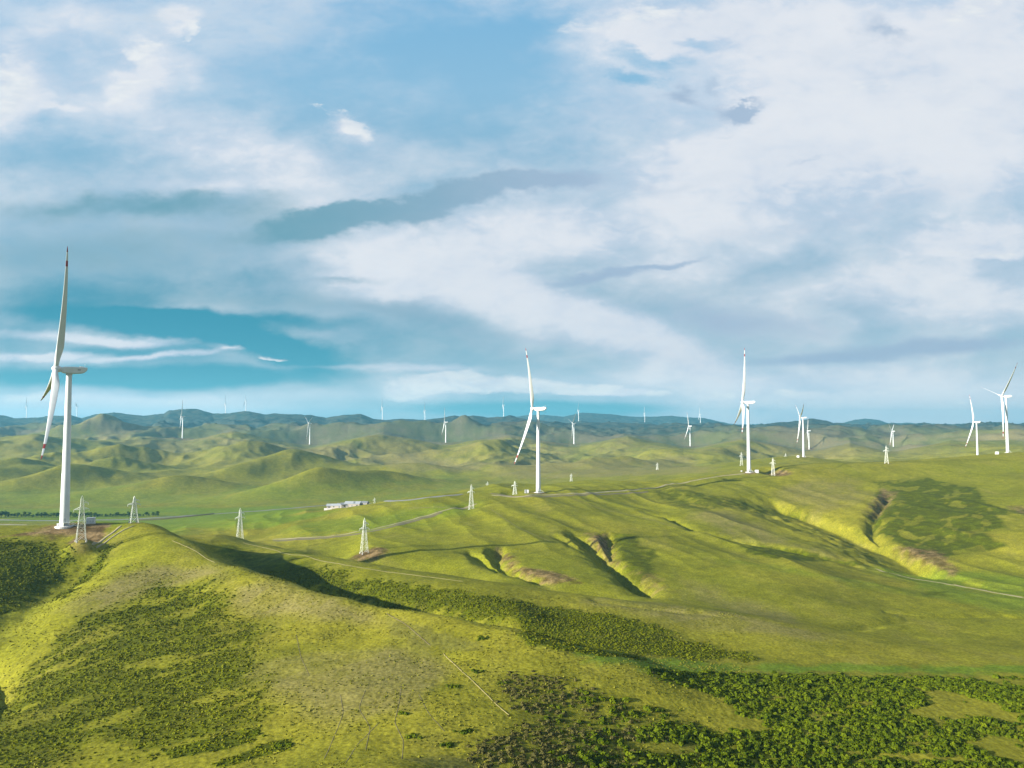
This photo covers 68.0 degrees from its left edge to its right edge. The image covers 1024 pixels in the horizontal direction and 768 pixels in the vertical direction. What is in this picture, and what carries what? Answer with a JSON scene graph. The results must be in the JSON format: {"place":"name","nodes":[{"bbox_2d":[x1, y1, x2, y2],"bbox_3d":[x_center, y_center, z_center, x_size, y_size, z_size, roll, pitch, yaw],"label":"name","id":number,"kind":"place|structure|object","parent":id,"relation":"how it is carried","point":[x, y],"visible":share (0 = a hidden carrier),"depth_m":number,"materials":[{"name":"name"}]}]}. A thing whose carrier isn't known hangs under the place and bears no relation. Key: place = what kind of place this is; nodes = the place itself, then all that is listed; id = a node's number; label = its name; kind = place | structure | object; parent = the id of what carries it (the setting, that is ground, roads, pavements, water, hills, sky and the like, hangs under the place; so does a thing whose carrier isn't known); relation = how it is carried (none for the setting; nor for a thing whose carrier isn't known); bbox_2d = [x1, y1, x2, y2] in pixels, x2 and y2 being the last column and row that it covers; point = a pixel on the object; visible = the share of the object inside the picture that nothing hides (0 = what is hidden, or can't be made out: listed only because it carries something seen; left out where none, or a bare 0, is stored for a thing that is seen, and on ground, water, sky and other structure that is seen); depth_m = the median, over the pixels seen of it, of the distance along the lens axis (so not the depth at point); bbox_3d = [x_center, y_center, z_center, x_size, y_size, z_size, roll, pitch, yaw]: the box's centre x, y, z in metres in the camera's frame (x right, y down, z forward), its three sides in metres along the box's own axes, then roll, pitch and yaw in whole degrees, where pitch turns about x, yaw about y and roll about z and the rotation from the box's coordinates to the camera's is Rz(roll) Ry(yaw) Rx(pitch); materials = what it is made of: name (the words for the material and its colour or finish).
{"place":"outdoors","nodes":[
{"label":"outdoors","id":0,"kind":"place"},
{"bbox_2d":[92,525,121,544],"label":"path","id":1,"kind":"structure","parent":0,"point":[101,540],"depth_m":397.38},
{"bbox_2d":[96,526,132,547],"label":"path","id":2,"kind":"structure","parent":0,"point":[99,545],"depth_m":393.68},
{"bbox_2d":[0,494,462,520],"bbox_3d":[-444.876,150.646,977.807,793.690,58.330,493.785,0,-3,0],"label":"road","id":3,"kind":"structure","parent":0,"point":[240,512],"depth_m":997.71,"materials":[{"name":"grey asphalt"}]},
{"bbox_2d":[246,543,457,580],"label":"path","id":4,"kind":"structure","parent":0,"point":[353,566],"depth_m":406.51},
{"bbox_2d":[387,613,430,645],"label":"path","id":5,"kind":"structure","parent":0,"point":[410,628],"depth_m":255.32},
{"bbox_2d":[443,653,508,714],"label":"path","id":6,"kind":"structure","parent":0,"point":[475,683],"depth_m":215.66,"materials":[{"name":"beige soil"}]},
{"bbox_2d":[0,409,1023,767],"bbox_3d":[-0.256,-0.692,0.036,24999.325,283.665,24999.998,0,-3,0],"label":"ground","id":7,"kind":"structure","parent":0,"point":[792,555],"depth_m":461.70,"materials":[{"name":"green plant"}]},
{"bbox_2d":[41,246,86,528],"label":"wind turbine","id":8,"kind":"object","parent":7,"relation":"on","point":[53,387],"visible":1,"depth_m":406.96,"materials":[{"name":"metal"}]},
{"bbox_2d":[74,495,89,542],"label":"lattice pylon","id":9,"kind":"object","parent":7,"relation":"on","point":[78,525],"visible":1,"depth_m":380.72,"materials":[{"name":"metal"}]},
{"bbox_2d":[85,517,95,523],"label":"transformer cabinet","id":10,"kind":"object","parent":7,"relation":"on","point":[90,520],"visible":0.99,"depth_m":414.61,"materials":[{"name":"metal"}]},
{"bbox_2d":[127,496,139,522],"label":"lattice pylon","id":11,"kind":"object","parent":7,"relation":"on","point":[135,505],"visible":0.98,"depth_m":420.44,"materials":[{"name":"metal"}]},
{"bbox_2d":[134,513,214,520],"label":"embankment","id":12,"kind":"structure","parent":7,"relation":"on","point":[175,517],"depth_m":1011.74,"materials":[{"name":"green plant"}]},
{"bbox_2d":[179,400,184,437],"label":"wind turbine","id":13,"kind":"object","parent":7,"relation":"on","point":[182,419],"visible":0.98,"depth_m":2912.45,"materials":[{"name":"metal"}]},
{"bbox_2d":[236,508,244,538],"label":"lattice pylon","id":14,"kind":"object","parent":7,"relation":"on","point":[240,514],"visible":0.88,"depth_m":543.51,"materials":[{"name":"metal"}]},
{"bbox_2d":[247,729,266,737],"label":"shrub","id":15,"kind":"object","parent":7,"relation":"on","point":[258,733],"visible":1,"depth_m":185.02,"materials":[{"name":"green plant"}]},
{"bbox_2d":[274,742,293,748],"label":"shrub","id":16,"kind":"object","parent":7,"relation":"on","point":[279,744],"visible":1,"depth_m":177.61,"materials":[{"name":"green plant"}]},
{"bbox_2d":[305,416,312,443],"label":"wind turbine","id":17,"kind":"object","parent":7,"relation":"on","point":[309,430],"visible":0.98,"depth_m":3100.82,"materials":[{"name":"metal"}]},
{"bbox_2d":[324,695,342,758],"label":"animal trail","id":18,"kind":"object","parent":7,"relation":"on","point":[336,730],"visible":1,"depth_m":182.72,"materials":[{"name":"brown soil"}]},
{"bbox_2d":[330,504,347,508],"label":"farm building","id":19,"kind":"structure","parent":7,"relation":"on","point":[333,506],"depth_m":791.95,"materials":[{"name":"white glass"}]},
{"bbox_2d":[344,501,360,506],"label":"farm building","id":20,"kind":"structure","parent":7,"relation":"on","point":[351,504],"depth_m":790.15,"materials":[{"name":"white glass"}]},
{"bbox_2d":[346,723,378,761],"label":"animal trail","id":21,"kind":"object","parent":7,"relation":"on","point":[361,740],"visible":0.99,"depth_m":176.30,"materials":[{"name":"brown soil"}]},
{"bbox_2d":[359,518,368,554],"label":"lattice pylon","id":22,"kind":"object","parent":7,"relation":"on","point":[365,529],"visible":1,"depth_m":495.46,"materials":[{"name":"metal"}]},
{"bbox_2d":[359,690,369,747],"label":"animal trail","id":23,"kind":"object","parent":7,"relation":"on","point":[366,720],"visible":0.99,"depth_m":186.82,"materials":[{"name":"brown soil"}]},
{"bbox_2d":[273,503,476,540],"bbox_3d":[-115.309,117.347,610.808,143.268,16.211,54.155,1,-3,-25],"label":"dirt path","id":24,"kind":"structure","parent":7,"relation":"on","point":[421,518],"depth_m":598.32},
{"bbox_2d":[0,538,776,767],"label":"shrubs","id":25,"kind":"object","parent":7,"relation":"on","point":[501,609],"visible":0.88,"depth_m":267.24,"materials":[{"name":"green plant"}]},
{"bbox_2d":[395,685,403,756],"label":"animal trail","id":26,"kind":"object","parent":7,"relation":"on","point":[396,725],"visible":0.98,"depth_m":183.93,"materials":[{"name":"soil"}]},
{"bbox_2d":[398,711,408,715],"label":"shrub","id":27,"kind":"object","parent":7,"relation":"on","point":[402,713],"visible":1,"depth_m":190.56,"materials":[{"name":"green plant"}]},
{"bbox_2d":[404,733,422,738],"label":"shrub","id":28,"kind":"object","parent":7,"relation":"on","point":[412,735],"visible":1,"depth_m":176.78,"materials":[{"name":"green plant"}]},
{"bbox_2d":[442,408,446,442],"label":"wind turbine","id":29,"kind":"object","parent":7,"relation":"on","point":[443,426],"visible":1,"depth_m":3130.15,"materials":[{"name":"metal"}]},
{"bbox_2d":[440,741,454,747],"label":"shrub","id":30,"kind":"object","parent":7,"relation":"on","point":[448,744],"visible":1,"depth_m":172.14,"materials":[{"name":"green plant"}]},
{"bbox_2d":[445,684,460,688],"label":"shrub","id":31,"kind":"object","parent":7,"relation":"on","point":[453,685],"visible":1,"depth_m":210.40,"materials":[{"name":"green plant"}]},
{"bbox_2d":[453,728,473,734],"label":"shrub","id":32,"kind":"object","parent":7,"relation":"on","point":[466,731],"visible":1,"depth_m":180.06,"materials":[{"name":"green plant"}]},
{"bbox_2d":[467,486,473,509],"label":"lattice pylon","id":33,"kind":"object","parent":7,"relation":"on","point":[471,497],"visible":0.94,"depth_m":689.59,"materials":[{"name":"metal"}]},
{"bbox_2d":[471,669,484,673],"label":"shrub","id":34,"kind":"object","parent":7,"relation":"on","point":[476,671],"visible":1,"depth_m":223.31,"materials":[{"name":"green plant"}]},
{"bbox_2d":[496,680,509,684],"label":"shrub","id":35,"kind":"object","parent":7,"relation":"on","point":[503,683],"visible":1,"depth_m":213.71,"materials":[{"name":"green plant"}]},
{"bbox_2d":[511,481,517,494],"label":"lattice pylon","id":36,"kind":"object","parent":7,"relation":"on","point":[515,485],"visible":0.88,"depth_m":760.20,"materials":[{"name":"metal"}]},
{"bbox_2d":[514,351,546,492],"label":"wind turbine","id":37,"kind":"object","parent":7,"relation":"on","point":[538,475],"visible":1,"depth_m":763.11,"materials":[{"name":"metal"}]},
{"bbox_2d":[557,754,567,761],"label":"shrub","id":38,"kind":"object","parent":7,"relation":"on","point":[561,756],"visible":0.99,"depth_m":170.44,"materials":[{"name":"green plant"}]},
{"bbox_2d":[490,491,647,496],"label":"dirt road","id":39,"kind":"structure","parent":7,"relation":"on","point":[577,494],"depth_m":755.52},
{"bbox_2d":[572,414,575,443],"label":"wind turbine","id":40,"kind":"object","parent":7,"relation":"on","point":[572,431],"visible":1,"depth_m":3100.97,"materials":[{"name":"metal"}]},
{"bbox_2d":[581,753,593,763],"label":"shrub","id":41,"kind":"object","parent":7,"relation":"on","point":[585,757],"visible":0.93,"depth_m":171.81,"materials":[{"name":"green plant"}]},
{"bbox_2d":[466,667,714,767],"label":"brown shrubs","id":42,"kind":"object","parent":7,"relation":"on","point":[543,761],"visible":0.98,"depth_m":183.17,"materials":[{"name":"plant"}]},
{"bbox_2d":[586,750,595,757],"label":"shrub","id":43,"kind":"object","parent":7,"relation":"on","point":[592,753],"visible":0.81,"depth_m":174.99,"materials":[{"name":"green plant"}]},
{"bbox_2d":[593,745,601,750],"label":"shrub","id":44,"kind":"object","parent":7,"relation":"on","point":[598,748],"visible":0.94,"depth_m":179.56,"materials":[{"name":"green plant"}]},
{"bbox_2d":[597,738,608,744],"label":"shrub","id":45,"kind":"object","parent":7,"relation":"on","point":[606,742],"visible":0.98,"depth_m":183.64,"materials":[{"name":"green plant"}]},
{"bbox_2d":[598,750,608,757],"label":"shrub","id":46,"kind":"object","parent":7,"relation":"on","point":[602,752],"visible":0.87,"depth_m":176.05,"materials":[{"name":"green plant"}]},
{"bbox_2d":[625,751,636,759],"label":"shrub","id":47,"kind":"object","parent":7,"relation":"on","point":[631,755],"visible":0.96,"depth_m":178.33,"materials":[{"name":"green plant"}]},
{"bbox_2d":[635,750,644,756],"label":"shrub","id":48,"kind":"object","parent":7,"relation":"on","point":[639,752],"visible":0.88,"depth_m":180.59,"materials":[{"name":"green plant"}]},
{"bbox_2d":[636,727,646,735],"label":"shrub","id":49,"kind":"object","parent":7,"relation":"on","point":[641,730],"visible":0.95,"depth_m":193.15,"materials":[{"name":"green plant"}]},
{"bbox_2d":[638,757,650,764],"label":"shrub","id":50,"kind":"object","parent":7,"relation":"on","point":[642,760],"visible":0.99,"depth_m":175.81,"materials":[{"name":"green plant"}]},
{"bbox_2d":[647,752,656,757],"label":"shrub","id":51,"kind":"object","parent":7,"relation":"on","point":[651,755],"visible":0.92,"depth_m":180.06,"materials":[{"name":"green plant"}]},
{"bbox_2d":[653,738,659,743],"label":"shrub","id":52,"kind":"object","parent":7,"relation":"on","point":[657,740],"visible":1,"depth_m":189.99,"materials":[{"name":"green plant"}]},
{"bbox_2d":[653,726,664,732],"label":"shrub","id":53,"kind":"object","parent":7,"relation":"on","point":[656,728],"visible":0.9,"depth_m":194.90,"materials":[{"name":"green plant"}]},
{"bbox_2d":[655,730,664,737],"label":"shrub","id":54,"kind":"object","parent":7,"relation":"on","point":[658,733],"visible":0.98,"depth_m":192.85,"materials":[{"name":"green plant"}]},
{"bbox_2d":[656,757,664,765],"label":"shrub","id":55,"kind":"object","parent":7,"relation":"on","point":[660,761],"visible":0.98,"depth_m":177.53,"materials":[{"name":"green plant"}]},
{"bbox_2d":[662,760,672,766],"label":"shrub","id":56,"kind":"object","parent":7,"relation":"on","point":[665,763],"visible":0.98,"depth_m":177.35,"materials":[{"name":"green plant"}]},
{"bbox_2d":[662,757,672,763],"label":"shrub","id":57,"kind":"object","parent":7,"relation":"on","point":[669,758],"visible":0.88,"depth_m":178.91,"materials":[{"name":"green plant"}]},
{"bbox_2d":[671,759,679,765],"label":"shrub","id":58,"kind":"object","parent":7,"relation":"on","point":[675,762],"visible":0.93,"depth_m":177.99,"materials":[{"name":"green plant"}]},
{"bbox_2d":[680,733,690,739],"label":"shrub","id":59,"kind":"object","parent":7,"relation":"on","point":[685,736],"visible":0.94,"depth_m":194.04,"materials":[{"name":"green plant"}]},
{"bbox_2d":[682,753,690,759],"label":"shrub","id":60,"kind":"object","parent":7,"relation":"on","point":[687,756],"visible":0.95,"depth_m":182.94,"materials":[{"name":"green plant"}]},
{"bbox_2d":[698,756,712,763],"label":"shrub","id":61,"kind":"object","parent":7,"relation":"on","point":[707,760],"visible":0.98,"depth_m":182.91,"materials":[{"name":"green plant"}]},
{"bbox_2d":[704,740,713,747],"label":"shrub","id":62,"kind":"object","parent":7,"relation":"on","point":[708,743],"visible":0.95,"depth_m":191.59,"materials":[{"name":"green plant"}]},
{"bbox_2d":[711,736,720,743],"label":"shrub","id":63,"kind":"object","parent":7,"relation":"on","point":[715,738],"visible":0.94,"depth_m":194.46,"materials":[{"name":"green plant"}]},
{"bbox_2d":[722,757,729,763],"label":"shrub","id":64,"kind":"object","parent":7,"relation":"on","point":[726,759],"visible":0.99,"depth_m":183.55,"materials":[{"name":"green plant"}]},
{"bbox_2d":[736,745,747,752],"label":"shrub","id":65,"kind":"object","parent":7,"relation":"on","point":[742,748],"visible":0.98,"depth_m":191.45,"materials":[{"name":"green plant"}]},
{"bbox_2d":[738,757,748,764],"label":"shrub","id":66,"kind":"object","parent":7,"relation":"on","point":[742,759],"visible":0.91,"depth_m":185.05,"materials":[{"name":"green plant"}]},
{"bbox_2d":[734,348,754,472],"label":"wind turbine","id":67,"kind":"object","parent":7,"relation":"on","point":[742,407],"visible":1,"depth_m":917.10,"materials":[{"name":"metal"}]},
{"bbox_2d":[746,751,754,757],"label":"shrub","id":68,"kind":"object","parent":7,"relation":"on","point":[752,753],"visible":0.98,"depth_m":189.25,"materials":[{"name":"green plant"}]},
{"bbox_2d":[753,745,762,752],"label":"shrub","id":69,"kind":"object","parent":7,"relation":"on","point":[759,747],"visible":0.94,"depth_m":193.47,"materials":[{"name":"green plant"}]},
{"bbox_2d":[756,754,764,758],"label":"shrub","id":70,"kind":"object","parent":7,"relation":"on","point":[760,756],"visible":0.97,"depth_m":189.27,"materials":[{"name":"green plant"}]},
{"bbox_2d":[760,760,769,764],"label":"shrub","id":71,"kind":"object","parent":7,"relation":"on","point":[764,762],"visible":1,"depth_m":185.54,"materials":[{"name":"green plant"}]},
{"bbox_2d":[524,666,1023,767],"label":"shrubs","id":72,"kind":"object","parent":7,"relation":"on","point":[778,684],"visible":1,"depth_m":217.56,"materials":[{"name":"green plant"}]},
{"bbox_2d":[770,758,780,765],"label":"shrub","id":73,"kind":"object","parent":7,"relation":"on","point":[776,760],"visible":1,"depth_m":187.26,"materials":[{"name":"green plant"}]},
{"bbox_2d":[780,759,790,765],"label":"shrub","id":74,"kind":"object","parent":7,"relation":"on","point":[786,762],"visible":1,"depth_m":186.73,"materials":[{"name":"green plant"}]},
{"bbox_2d":[795,761,804,767],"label":"shrub","id":75,"kind":"object","parent":7,"relation":"on","point":[801,763],"visible":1,"depth_m":186.06,"materials":[{"name":"green plant"}]},
{"bbox_2d":[795,405,806,456],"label":"wind turbine","id":76,"kind":"object","parent":7,"relation":"on","point":[803,451],"visible":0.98,"depth_m":1366.60,"materials":[{"name":"metal"}]},
{"bbox_2d":[796,751,806,757],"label":"shrub","id":77,"kind":"object","parent":7,"relation":"on","point":[802,754],"visible":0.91,"depth_m":191.85,"materials":[{"name":"green plant"}]},
{"bbox_2d":[800,758,810,765],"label":"shrub","id":78,"kind":"object","parent":7,"relation":"on","point":[806,761],"visible":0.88,"depth_m":187.82,"materials":[{"name":"green plant"}]},
{"bbox_2d":[809,757,820,765],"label":"shrub","id":79,"kind":"object","parent":7,"relation":"on","point":[814,760],"visible":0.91,"depth_m":188.40,"materials":[{"name":"green plant"}]},
{"bbox_2d":[817,756,827,761],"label":"shrub","id":80,"kind":"object","parent":7,"relation":"on","point":[821,758],"visible":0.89,"depth_m":189.75,"materials":[{"name":"green plant"}]},
{"bbox_2d":[824,760,836,766],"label":"shrub","id":81,"kind":"object","parent":7,"relation":"on","point":[829,762],"visible":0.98,"depth_m":187.81,"materials":[{"name":"green plant"}]},
{"bbox_2d":[831,754,839,760],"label":"shrub","id":82,"kind":"object","parent":7,"relation":"on","point":[835,757],"visible":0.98,"depth_m":191.66,"materials":[{"name":"green plant"}]},
{"bbox_2d":[840,753,851,759],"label":"shrub","id":83,"kind":"object","parent":7,"relation":"on","point":[847,756],"visible":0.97,"depth_m":192.06,"materials":[{"name":"green plant"}]},
{"bbox_2d":[852,753,860,758],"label":"shrub","id":84,"kind":"object","parent":7,"relation":"on","point":[856,755],"visible":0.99,"depth_m":193.55,"materials":[{"name":"green plant"}]},
{"bbox_2d":[871,759,884,766],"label":"shrub","id":85,"kind":"object","parent":7,"relation":"on","point":[879,762],"visible":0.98,"depth_m":190.04,"materials":[{"name":"green plant"}]},
{"bbox_2d":[881,755,893,762],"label":"shrub","id":86,"kind":"object","parent":7,"relation":"on","point":[886,757],"visible":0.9,"depth_m":192.62,"materials":[{"name":"green plant"}]},
{"bbox_2d":[905,760,914,765],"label":"shrub","id":87,"kind":"object","parent":7,"relation":"on","point":[910,763],"visible":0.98,"depth_m":192.16,"materials":[{"name":"green plant"}]},
{"bbox_2d":[922,761,931,766],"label":"shrub","id":88,"kind":"object","parent":7,"relation":"on","point":[926,763],"visible":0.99,"depth_m":191.99,"materials":[{"name":"green plant"}]},
{"bbox_2d":[932,758,940,763],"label":"shrub","id":89,"kind":"object","parent":7,"relation":"on","point":[936,760],"visible":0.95,"depth_m":194.08,"materials":[{"name":"green plant"}]},
{"bbox_2d":[947,758,957,765],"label":"shrub","id":90,"kind":"object","parent":7,"relation":"on","point":[951,761],"visible":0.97,"depth_m":193.02,"materials":[{"name":"green plant"}]},
{"bbox_2d":[965,395,980,454],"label":"wind turbine","id":91,"kind":"object","parent":7,"relation":"on","point":[977,450],"visible":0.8,"depth_m":1545.10,"materials":[{"name":"metal"}]},
{"bbox_2d":[976,761,983,767],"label":"shrub","id":92,"kind":"object","parent":7,"relation":"on","point":[981,764],"visible":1,"depth_m":193.31,"materials":[{"name":"green plant"}]},
{"bbox_2d":[984,365,1016,452],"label":"wind turbine","id":93,"kind":"object","parent":7,"relation":"on","point":[1002,396],"visible":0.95,"depth_m":1054.64,"materials":[{"name":"metal"}]},
{"bbox_2d":[0,0,1023,424],"label":"sky","id":94,"kind":"structure","parent":0,"point":[320,208],"materials":[{"name":"blue"}]},
{"bbox_2d":[492,473,744,496],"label":"dirt track","id":95,"kind":"structure","parent":0,"point":[622,490],"depth_m":805.06,"materials":[{"name":"beige soil"}]},
{"bbox_2d":[875,568,1022,597],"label":"path","id":96,"kind":"structure","parent":0,"point":[955,585],"depth_m":504.02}
]}

